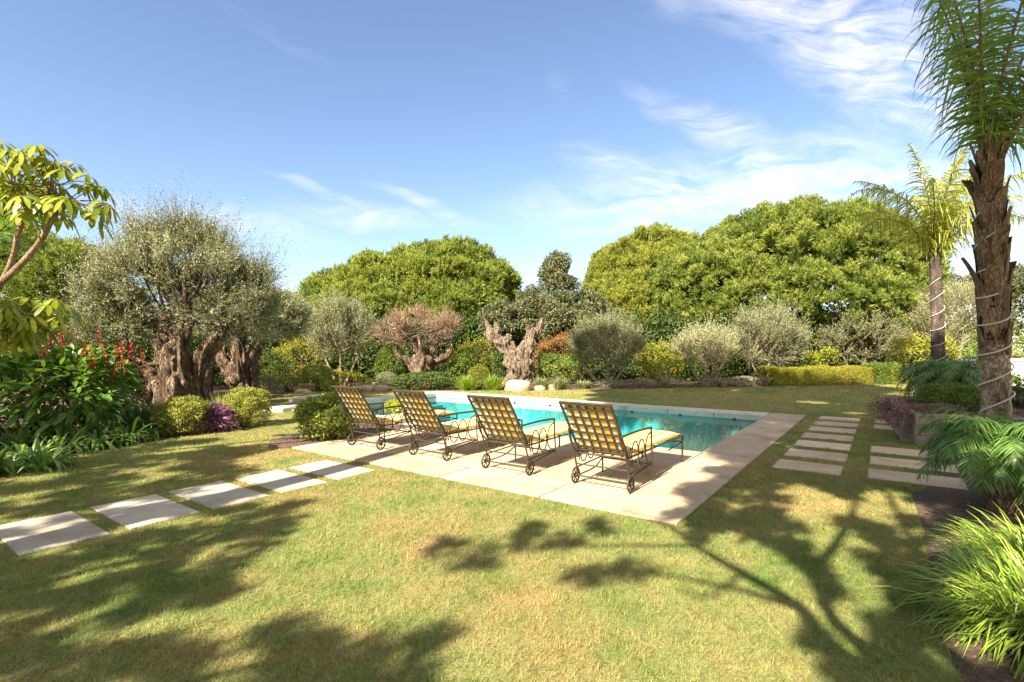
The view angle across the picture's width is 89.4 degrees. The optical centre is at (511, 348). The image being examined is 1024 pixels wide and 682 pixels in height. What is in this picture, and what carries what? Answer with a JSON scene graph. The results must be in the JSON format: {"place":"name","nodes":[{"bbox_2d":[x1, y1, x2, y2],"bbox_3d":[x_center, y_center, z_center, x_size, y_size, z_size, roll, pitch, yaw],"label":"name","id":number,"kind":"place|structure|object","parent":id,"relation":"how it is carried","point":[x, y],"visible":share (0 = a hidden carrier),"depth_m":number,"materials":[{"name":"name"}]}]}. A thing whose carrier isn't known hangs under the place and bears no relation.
{"place":"outdoors","nodes":[
{"label":"outdoors","id":0,"kind":"place"},
{"bbox_2d":[0,217,64,264],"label":"tree","id":1,"kind":"object","parent":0,"point":[7,230],"visible":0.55,"depth_m":13.71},
{"bbox_2d":[0,364,907,459],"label":"border soil","id":2,"kind":"structure","parent":0,"point":[692,384],"depth_m":21.38,"materials":[{"name":"soil"}]},
{"bbox_2d":[0,447,41,477],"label":"strap leaf plant","id":3,"kind":"object","parent":2,"relation":"on","point":[11,466],"visible":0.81,"depth_m":6.71,"materials":[{"name":"green plant"}]},
{"bbox_2d":[0,425,45,450],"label":"strap leaf plant","id":4,"kind":"object","parent":2,"relation":"on","point":[20,438],"visible":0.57,"depth_m":8.46,"materials":[{"name":"green plant"}]},
{"bbox_2d":[0,431,68,464],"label":"strap leaf plant","id":5,"kind":"object","parent":2,"relation":"on","point":[30,449],"visible":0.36,"depth_m":7.58,"materials":[{"name":"green plant"}]},
{"bbox_2d":[0,323,91,422],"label":"evergreen shrub","id":6,"kind":"object","parent":2,"relation":"on","point":[65,343],"visible":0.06,"depth_m":11.07,"materials":[{"name":"green plant"}]},
{"bbox_2d":[2,436,100,473],"bbox_3d":[-6.435,1.640,7.114,1.252,0.788,1.185,0,0,30],"label":"strap leaf plant","id":7,"kind":"object","parent":2,"relation":"on","point":[42,460],"visible":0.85,"depth_m":7.05,"materials":[{"name":"green plant"}]},
{"bbox_2d":[0,141,120,364],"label":"umbrella tree","id":8,"kind":"object","parent":2,"relation":"on","point":[49,202],"visible":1,"depth_m":6.17,"materials":[{"name":"green plant"}]},
{"bbox_2d":[26,425,104,455],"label":"strap leaf plant","id":9,"kind":"object","parent":2,"relation":"on","point":[73,446],"visible":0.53,"depth_m":8.06,"materials":[{"name":"green plant"}]},
{"bbox_2d":[0,326,145,442],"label":"flowering shrub","id":10,"kind":"object","parent":2,"relation":"on","point":[60,371],"visible":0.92,"depth_m":8.83,"materials":[{"name":"green plant"}]},
{"bbox_2d":[0,211,157,394],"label":"conifer tree","id":11,"kind":"object","parent":2,"relation":"on","point":[25,281],"visible":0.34,"depth_m":16.98,"materials":[{"name":"green plant"}]},
{"bbox_2d":[46,339,140,416],"bbox_3d":[-9.590,0.728,11.857,2.096,1.924,1.892,0,0,45],"label":"evergreen shrub","id":12,"kind":"object","parent":2,"relation":"on","point":[124,353],"visible":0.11,"depth_m":12.07,"materials":[{"name":"green plant"}]},
{"bbox_2d":[48,307,156,408],"bbox_3d":[-11.191,0.072,14.656,3.532,3.254,3.368,0,0,0],"label":"evergreen shrub","id":13,"kind":"object","parent":2,"relation":"on","point":[145,340],"visible":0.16,"depth_m":14.30,"materials":[{"name":"green plant"}]},
{"bbox_2d":[67,419,142,453],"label":"strap leaf plant","id":14,"kind":"object","parent":2,"relation":"on","point":[102,443],"visible":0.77,"depth_m":8.45,"materials":[{"name":"green plant"}]},
{"bbox_2d":[95,416,161,446],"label":"strap leaf plant","id":15,"kind":"object","parent":2,"relation":"on","point":[123,433],"visible":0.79,"depth_m":8.88,"materials":[{"name":"green plant"}]},
{"bbox_2d":[103,396,180,434],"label":"ornamental grass","id":16,"kind":"object","parent":2,"relation":"on","point":[145,416],"depth_m":9.84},
{"bbox_2d":[110,415,178,442],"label":"strap leaf plant","id":17,"kind":"object","parent":2,"relation":"on","point":[153,433],"visible":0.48,"depth_m":9.48,"materials":[{"name":"green plant"}]},
{"bbox_2d":[38,166,315,419],"bbox_3d":[-8.117,-1.282,12.520,6.502,6.038,4.194,0,0,0],"label":"olive tree","id":18,"kind":"object","parent":2,"relation":"on","point":[173,368],"visible":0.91,"depth_m":12.23,"materials":[{"name":"green plant"}]},
{"bbox_2d":[150,394,210,435],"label":"clipped bush","id":19,"kind":"object","parent":2,"relation":"on","point":[192,403],"visible":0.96,"depth_m":9.76,"materials":[{"name":"green plant"}]},
{"bbox_2d":[148,326,230,394],"bbox_3d":[-11.050,0.371,18.235,3.227,2.644,3.363,0,0,0],"label":"evergreen shrub","id":20,"kind":"object","parent":2,"relation":"on","point":[215,366],"visible":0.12,"depth_m":17.96,"materials":[{"name":"green plant"}]},
{"bbox_2d":[189,401,240,433],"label":"purple plant","id":21,"kind":"object","parent":2,"relation":"on","point":[220,414],"visible":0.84,"depth_m":10.22,"materials":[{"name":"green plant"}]},
{"bbox_2d":[155,275,323,397],"bbox_3d":[-8.574,-0.359,16.636,5.032,4.521,3.376,0,0,0],"label":"olive tree","id":22,"kind":"object","parent":2,"relation":"on","point":[239,366],"visible":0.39,"depth_m":16.36,"materials":[{"name":"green plant"}]},
{"bbox_2d":[221,387,272,427],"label":"clipped bush","id":23,"kind":"object","parent":2,"relation":"on","point":[252,399],"visible":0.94,"depth_m":10.79,"materials":[{"name":"green plant"}]},
{"bbox_2d":[217,343,290,387],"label":"evergreen shrub","id":24,"kind":"object","parent":2,"relation":"on","point":[268,354],"visible":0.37,"depth_m":19.97,"materials":[{"name":"green plant"}]},
{"bbox_2d":[259,374,280,393],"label":"ball shrub","id":25,"kind":"object","parent":2,"relation":"on","point":[269,378],"visible":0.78,"depth_m":18.76,"materials":[{"name":"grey plant"}]},
{"bbox_2d":[260,356,297,388],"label":"flowering bush","id":26,"kind":"object","parent":2,"relation":"on","point":[281,358],"visible":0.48,"depth_m":21.06,"materials":[{"name":"green plant"}]},
{"bbox_2d":[274,374,307,392],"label":"shrub","id":27,"kind":"object","parent":2,"relation":"on","point":[283,378],"visible":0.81,"depth_m":19.58,"materials":[{"name":"green plant"}]},
{"bbox_2d":[259,335,330,385],"bbox_3d":[-9.721,0.511,22.968,2.830,2.373,2.715,0,0,-45],"label":"flowering bush","id":28,"kind":"object","parent":2,"relation":"on","point":[296,344],"visible":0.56,"depth_m":22.83,"materials":[{"name":"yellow plant"}]},
{"bbox_2d":[301,364,332,390],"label":"clipped bush","id":29,"kind":"object","parent":2,"relation":"on","point":[327,369],"visible":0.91,"depth_m":19.95,"materials":[{"name":"green plant"}]},
{"bbox_2d":[294,286,385,385],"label":"olive tree","id":30,"kind":"object","parent":2,"relation":"on","point":[339,319],"visible":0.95,"depth_m":21.75,"materials":[{"name":"green plant"}]},
{"bbox_2d":[327,366,373,386],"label":"shrub","id":31,"kind":"object","parent":2,"relation":"on","point":[356,376],"visible":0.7,"depth_m":20.64,"materials":[{"name":"green plant"}]},
{"bbox_2d":[376,371,396,389],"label":"ball shrub","id":32,"kind":"object","parent":2,"relation":"on","point":[382,378],"visible":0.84,"depth_m":20.57,"materials":[{"name":"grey plant"}]},
{"bbox_2d":[373,340,406,386],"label":"topiary bush","id":33,"kind":"object","parent":2,"relation":"on","point":[380,357],"visible":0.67,"depth_m":22.07,"materials":[{"name":"green plant"}]},
{"bbox_2d":[294,234,524,350],"bbox_3d":[-5.937,-2.454,29.370,13.531,8.315,9.181,0,0,0],"label":"stone pine","id":34,"kind":"object","parent":2,"relation":"on","point":[460,275],"visible":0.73,"depth_m":27.09,"materials":[{"name":"green plant"}]},
{"bbox_2d":[370,301,463,388],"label":"olive tree","id":35,"kind":"object","parent":2,"relation":"on","point":[422,359],"visible":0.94,"depth_m":21.41,"materials":[{"name":"brown plant"}]},
{"bbox_2d":[387,371,458,389],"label":"shrub","id":36,"kind":"object","parent":2,"relation":"on","point":[411,376],"visible":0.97,"depth_m":20.38,"materials":[{"name":"green plant"}]},
{"bbox_2d":[440,347,482,385],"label":"flowering bush","id":37,"kind":"object","parent":2,"relation":"on","point":[460,358],"visible":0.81,"depth_m":22.11,"materials":[{"name":"green plant"}]},
{"bbox_2d":[453,374,481,390],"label":"feathery plant","id":38,"kind":"object","parent":2,"relation":"on","point":[464,383],"visible":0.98,"depth_m":20.34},
{"bbox_2d":[445,331,494,382],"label":"flowering bush","id":39,"kind":"object","parent":2,"relation":"on","point":[472,345],"visible":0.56,"depth_m":23.23,"materials":[{"name":"green plant"}]},
{"bbox_2d":[467,364,490,388],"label":"ball shrub","id":40,"kind":"object","parent":2,"relation":"on","point":[473,371],"visible":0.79,"depth_m":20.96,"materials":[{"name":"yellow plant"}]},
{"bbox_2d":[477,373,506,390],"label":"feathery plant","id":41,"kind":"object","parent":2,"relation":"on","point":[491,383],"visible":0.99,"depth_m":20.38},
{"bbox_2d":[491,349,504,380],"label":"ivy bush","id":42,"kind":"object","parent":2,"relation":"on","point":[498,358],"visible":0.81,"depth_m":21.62,"materials":[{"name":"green plant"}]},
{"bbox_2d":[2,384,1023,642],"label":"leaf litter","id":43,"kind":"object","parent":2,"relation":"on","point":[708,560],"visible":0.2,"depth_m":6.23,"materials":[{"name":"brown plant"}]},
{"bbox_2d":[484,317,543,388],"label":"olive tree","id":44,"kind":"object","parent":2,"relation":"on","point":[518,362],"visible":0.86,"depth_m":21.53,"materials":[{"name":"brown plant"}]},
{"bbox_2d":[504,379,530,390],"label":"boulder","id":45,"kind":"object","parent":2,"relation":"on","point":[518,385],"visible":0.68,"depth_m":20.18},
{"bbox_2d":[64,304,977,385],"bbox_3d":[3.415,-0.227,26.547,46.310,4.132,4.585,0,0,-8],"label":"boundary hedge","id":46,"kind":"object","parent":2,"relation":"on","point":[660,322],"visible":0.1,"depth_m":25.68,"materials":[{"name":"green plant"}]},
{"bbox_2d":[475,249,608,369],"bbox_3d":[1.506,-1.806,26.453,4.892,6.956,7.292,0,0,41],"label":"holm oak","id":47,"kind":"object","parent":2,"relation":"on","point":[524,308],"visible":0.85,"depth_m":25.48,"materials":[{"name":"green plant"}]},
{"bbox_2d":[532,329,573,382],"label":"flowering bush","id":48,"kind":"object","parent":2,"relation":"on","point":[557,338],"visible":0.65,"depth_m":23.54,"materials":[{"name":"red plant"}]},
{"bbox_2d":[537,349,577,382],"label":"flowering bush","id":49,"kind":"object","parent":2,"relation":"on","point":[569,363],"visible":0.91,"depth_m":22.11,"materials":[{"name":"green plant"}]},
{"bbox_2d":[557,351,596,383],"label":"flowering bush","id":50,"kind":"object","parent":2,"relation":"on","point":[578,376],"visible":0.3,"depth_m":24.06,"materials":[{"name":"green plant"}]},
{"bbox_2d":[559,300,656,386],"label":"olive tree","id":51,"kind":"object","parent":2,"relation":"on","point":[631,340],"visible":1,"depth_m":21.91,"materials":[{"name":"green plant"}]},
{"bbox_2d":[579,219,737,338],"bbox_3d":[9.175,-3.397,34.564,11.815,10.202,9.409,0,0,-37],"label":"stone pine","id":52,"kind":"object","parent":2,"relation":"on","point":[615,272],"visible":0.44,"depth_m":32.17,"materials":[{"name":"green plant"}]},
{"bbox_2d":[633,335,689,382],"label":"flowering bush","id":53,"kind":"object","parent":2,"relation":"on","point":[662,353],"visible":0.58,"depth_m":24.41,"materials":[{"name":"yellow plant"}]},
{"bbox_2d":[643,356,684,385],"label":"flowering bush","id":54,"kind":"object","parent":2,"relation":"on","point":[661,362],"visible":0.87,"depth_m":22.94,"materials":[{"name":"green plant"}]},
{"bbox_2d":[660,310,752,386],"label":"olive tree","id":55,"kind":"object","parent":2,"relation":"on","point":[725,344],"visible":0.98,"depth_m":22.34,"materials":[{"name":"green plant"}]},
{"bbox_2d":[689,346,743,382],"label":"flowering bush","id":56,"kind":"object","parent":2,"relation":"on","point":[725,371],"visible":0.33,"depth_m":24.70,"materials":[{"name":"green plant"}]},
{"bbox_2d":[732,375,768,385],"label":"silver plant","id":57,"kind":"object","parent":2,"relation":"on","point":[749,383],"visible":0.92,"depth_m":22.87,"materials":[{"name":"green plant"}]},
{"bbox_2d":[719,290,821,383],"bbox_3d":[11.854,-0.470,24.131,4.875,4.430,3.896,0,0,-30],"label":"olive tree","id":58,"kind":"object","parent":2,"relation":"on","point":[797,337],"visible":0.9,"depth_m":23.52,"materials":[{"name":"green plant"}]},
{"bbox_2d":[637,192,958,363],"bbox_3d":[16.358,-3.688,30.975,17.946,10.786,14.824,0,0,-37],"label":"stone pine","id":59,"kind":"object","parent":2,"relation":"on","point":[798,247],"visible":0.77,"depth_m":25.82,"materials":[{"name":"green plant"}]},
{"bbox_2d":[758,364,874,385],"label":"clipped hedge","id":60,"kind":"object","parent":2,"relation":"on","point":[825,370],"visible":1,"depth_m":23.61,"materials":[{"name":"yellow plant"}]},
{"bbox_2d":[803,345,841,382],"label":"flowering bush","id":61,"kind":"object","parent":2,"relation":"on","point":[821,360],"visible":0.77,"depth_m":24.93,"materials":[{"name":"yellow plant"}]},
{"bbox_2d":[811,299,924,382],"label":"olive tree","id":62,"kind":"object","parent":2,"relation":"on","point":[842,332],"visible":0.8,"depth_m":24.79,"materials":[{"name":"green plant"}]},
{"bbox_2d":[858,362,917,384],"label":"clipped hedge","id":63,"kind":"object","parent":2,"relation":"on","point":[878,366],"visible":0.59,"depth_m":23.88,"materials":[{"name":"green plant"}]},
{"bbox_2d":[946,258,1023,344],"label":"broadleaf tree","id":64,"kind":"object","parent":2,"relation":"on","point":[1017,288],"visible":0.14,"depth_m":32.90,"materials":[{"name":"green plant"}]},
{"bbox_2d":[0,350,1023,681],"bbox_3d":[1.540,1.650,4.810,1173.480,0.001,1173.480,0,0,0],"label":"lawn","id":65,"kind":"structure","parent":0,"point":[544,670],"depth_m":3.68,"materials":[{"name":"plant"}]},
{"bbox_2d":[0,511,109,555],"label":"stepping stone","id":66,"kind":"object","parent":65,"relation":"on","point":[48,531],"visible":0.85,"depth_m":4.62,"materials":[{"name":"stone"}]},
{"bbox_2d":[90,494,199,528],"bbox_3d":[-3.757,1.675,5.285,1.100,0.069,0.600,0,0,36],"label":"stepping stone","id":67,"kind":"object","parent":65,"relation":"on","point":[140,511],"visible":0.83,"depth_m":5.24,"materials":[{"name":"stone"}]},
{"bbox_2d":[168,481,268,508],"bbox_3d":[-3.340,1.675,5.874,1.100,0.069,0.600,0,0,36],"label":"stepping stone","id":68,"kind":"object","parent":65,"relation":"on","point":[219,494],"visible":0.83,"depth_m":5.82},
{"bbox_2d":[235,470,325,492],"bbox_3d":[-2.894,1.675,6.461,1.100,0.069,0.600,0,0,36],"label":"stepping stone","id":69,"kind":"object","parent":65,"relation":"on","point":[279,481],"visible":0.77,"depth_m":6.44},
{"bbox_2d":[316,377,345,391],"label":"shrub","id":70,"kind":"object","parent":65,"relation":"on","point":[327,385],"visible":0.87,"depth_m":19.83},
{"bbox_2d":[289,460,374,479],"bbox_3d":[-2.467,1.675,7.078,1.100,0.069,0.600,0,0,36],"label":"stepping stone","id":71,"kind":"object","parent":65,"relation":"on","point":[331,469],"visible":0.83,"depth_m":7.02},
{"bbox_2d":[267,424,412,448],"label":"patio bed soil","id":72,"kind":"structure","parent":65,"relation":"on","point":[289,441],"depth_m":9.37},
{"bbox_2d":[292,392,359,440],"bbox_3d":[-3.413,1.224,9.499,1.236,0.937,1.280,0,0,0],"label":"leafy bush","id":73,"kind":"object","parent":72,"relation":"on","point":[322,416],"visible":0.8,"depth_m":9.19,"materials":[{"name":"green plant"}]},
{"bbox_2d":[384,398,407,413],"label":"leafy bush","id":74,"kind":"object","parent":65,"relation":"on","point":[393,402],"visible":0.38,"depth_m":12.35,"materials":[{"name":"yellow plant"}]},
{"bbox_2d":[270,391,769,425],"bbox_3d":[-0.157,1.688,13.813,11.696,0.123,6.783,0,0,36],"label":"pool coping","id":75,"kind":"object","parent":65,"relation":"on","point":[732,414],"visible":0.56,"depth_m":14.61,"materials":[{"name":"stone"}]},
{"bbox_2d":[772,459,843,475],"bbox_3d":[4.124,1.676,7.215,0.810,0.068,0.660,0,0,36],"label":"stepping stone","id":76,"kind":"object","parent":65,"relation":"on","point":[807,466],"visible":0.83,"depth_m":7.21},
{"bbox_2d":[784,448,847,461],"bbox_3d":[4.721,1.676,8.032,0.810,0.068,0.660,0,0,36],"label":"stepping stone","id":77,"kind":"object","parent":65,"relation":"on","point":[831,456],"visible":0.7,"depth_m":8.02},
{"bbox_2d":[793,440,850,450],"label":"stepping stone","id":78,"kind":"object","parent":65,"relation":"on","point":[817,444],"visible":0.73,"depth_m":8.86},
{"bbox_2d":[802,432,853,441],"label":"stepping stone","id":79,"kind":"object","parent":65,"relation":"on","point":[830,437],"visible":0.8,"depth_m":9.67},
{"bbox_2d":[808,426,856,433],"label":"stepping stone","id":80,"kind":"object","parent":65,"relation":"on","point":[831,429],"visible":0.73,"depth_m":10.51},
{"bbox_2d":[814,421,858,427],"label":"stepping stone","id":81,"kind":"object","parent":65,"relation":"on","point":[835,423],"visible":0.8,"depth_m":11.35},
{"bbox_2d":[871,446,938,458],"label":"stepping stone","id":82,"kind":"object","parent":65,"relation":"on","point":[896,451],"visible":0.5,"depth_m":8.26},
{"bbox_2d":[869,456,958,472],"bbox_3d":[5.702,1.676,7.379,0.980,0.068,0.660,0,0,36],"label":"stepping stone","id":83,"kind":"object","parent":65,"relation":"on","point":[886,461],"visible":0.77,"depth_m":7.39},
{"bbox_2d":[867,468,968,489],"bbox_3d":[5.114,1.676,6.567,0.980,0.068,0.660,0,0,36],"label":"stepping stone","id":84,"kind":"object","parent":65,"relation":"on","point":[908,477],"visible":0.73,"depth_m":6.54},
{"bbox_2d":[884,326,963,394],"bbox_3d":[14.738,0.427,18.406,2.476,2.534,2.618,0,0,0],"label":"leafy bush","id":85,"kind":"object","parent":65,"relation":"on","point":[915,342],"visible":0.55,"depth_m":18.34,"materials":[{"name":"yellow plant"}]},
{"bbox_2d":[884,396,1023,445],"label":"planter wall","id":86,"kind":"structure","parent":65,"relation":"on","point":[911,436],"depth_m":8.87,"materials":[{"name":"stone"}]},
{"bbox_2d":[896,394,1023,416],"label":"planter soil","id":87,"kind":"structure","parent":86,"relation":"in","point":[909,400],"depth_m":10.47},
{"bbox_2d":[846,140,1023,383],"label":"queen palm","id":88,"kind":"object","parent":87,"relation":"on","point":[937,236],"visible":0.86,"depth_m":12.28,"materials":[{"name":"plant"}]},
{"bbox_2d":[895,353,981,404],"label":"dwarf palm","id":89,"kind":"object","parent":87,"relation":"on","point":[946,372],"visible":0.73,"depth_m":10.72,"materials":[{"name":"plant"}]},
{"bbox_2d":[866,395,1023,437],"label":"trailing plant","id":90,"kind":"object","parent":87,"relation":"on","point":[882,405],"visible":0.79,"depth_m":9.16,"materials":[{"name":"purple plant"}]},
{"bbox_2d":[911,382,980,411],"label":"ball shrub","id":91,"kind":"object","parent":87,"relation":"on","point":[951,391],"visible":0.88,"depth_m":9.39,"materials":[{"name":"green plant"}]},
{"bbox_2d":[1011,383,1023,409],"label":"ball shrub","id":92,"kind":"object","parent":87,"relation":"on","point":[1017,404],"visible":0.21,"depth_m":9.30,"materials":[{"name":"green plant"}]},
{"bbox_2d":[902,272,1018,360],"bbox_3d":[21.018,-1.028,24.428,5.066,5.539,4.182,0,0,0],"label":"olive tree","id":93,"kind":"object","parent":65,"relation":"on","point":[965,290],"visible":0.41,"depth_m":24.25,"materials":[{"name":"green plant"}]},
{"bbox_2d":[911,447,1023,681],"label":"palm bed soil","id":94,"kind":"object","parent":65,"relation":"on","point":[935,502],"visible":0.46,"depth_m":4.71,"materials":[{"name":"soil"}]},
{"bbox_2d":[875,526,1023,678],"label":"lily turf","id":95,"kind":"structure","parent":94,"relation":"on","point":[994,598],"depth_m":3.05,"materials":[{"name":"plant"}]},
{"bbox_2d":[901,0,1023,484],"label":"queen palm","id":96,"kind":"object","parent":94,"relation":"on","point":[995,141],"visible":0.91,"depth_m":5.97,"materials":[{"name":"green plant"}]},
{"bbox_2d":[973,201,1015,415],"bbox_3d":[5.631,-0.325,6.029,0.356,2.968,0.358,0,0,0],"label":"wrapped cable","id":97,"kind":"object","parent":96,"relation":"attached to","point":[1012,364],"visible":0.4,"depth_m":5.94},
{"bbox_2d":[901,503,1023,577],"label":"lily turf","id":98,"kind":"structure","parent":94,"relation":"on","point":[1012,537],"depth_m":3.93,"materials":[{"name":"plant"}]},
{"bbox_2d":[914,406,1023,514],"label":"dwarf palm","id":99,"kind":"object","parent":94,"relation":"on","point":[1000,466],"visible":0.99,"depth_m":5.07,"materials":[{"name":"plant"}]},
{"bbox_2d":[959,324,1023,360],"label":"leafy bush","id":100,"kind":"object","parent":65,"relation":"on","point":[975,347],"visible":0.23,"depth_m":18.32,"materials":[{"name":"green plant"}]},
{"bbox_2d":[962,358,1023,387],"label":"garden wall","id":101,"kind":"structure","parent":65,"relation":"on","point":[1018,363],"depth_m":15.97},
{"bbox_2d":[0,0,1023,350],"label":"sky","id":102,"kind":"structure","parent":0,"point":[529,130],"materials":[{"name":"blue"}]},
{"bbox_2d":[292,413,805,524],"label":"pool deck","id":103,"kind":"structure","parent":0,"point":[676,491],"depth_m":7.14,"materials":[{"name":"stone"}]},
{"bbox_2d":[331,385,456,449],"bbox_3d":[-1.976,1.118,9.132,0.750,1.050,2.398,0,0,34],"label":"sun lounger","id":104,"kind":"object","parent":103,"relation":"on","point":[356,404],"visible":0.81,"depth_m":8.47,"materials":[{"name":"brown metal"}]},
{"bbox_2d":[392,389,522,460],"bbox_3d":[-0.775,1.118,8.314,0.750,1.050,2.397,0,0,37],"label":"sun lounger","id":105,"kind":"object","parent":103,"relation":"on","point":[421,412],"visible":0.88,"depth_m":7.67,"materials":[{"name":"brown metal"}]},
{"bbox_2d":[467,395,574,474],"bbox_3d":[0.363,1.118,7.461,0.750,1.050,2.397,0,0,35],"label":"sun lounger","id":106,"kind":"object","parent":103,"relation":"on","point":[499,418],"visible":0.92,"depth_m":6.79,"materials":[{"name":"brown metal"}]},
{"bbox_2d":[558,401,683,492],"bbox_3d":[1.503,1.118,6.656,0.750,1.050,2.397,0,0,37],"label":"sun lounger","id":107,"kind":"object","parent":103,"relation":"on","point":[596,428],"visible":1,"depth_m":5.99,"materials":[{"name":"brown metal"}]},
{"bbox_2d":[373,402,745,451],"bbox_3d":[0.109,2.525,13.559,11.046,1.150,5.403,0,0,36],"label":"pool basin","id":108,"kind":"object","parent":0,"point":[694,439],"visible":0.15,"depth_m":14.17,"materials":[{"name":"liquid"}]},
{"bbox_2d":[369,396,757,426],"bbox_3d":[0.109,1.845,13.559,11.046,0.210,5.403,0,0,36],"label":"pool waterline tile","id":109,"kind":"object","parent":108,"relation":"attached to","point":[682,418],"visible":0.25,"depth_m":14.30,"materials":[{"name":"tile"}]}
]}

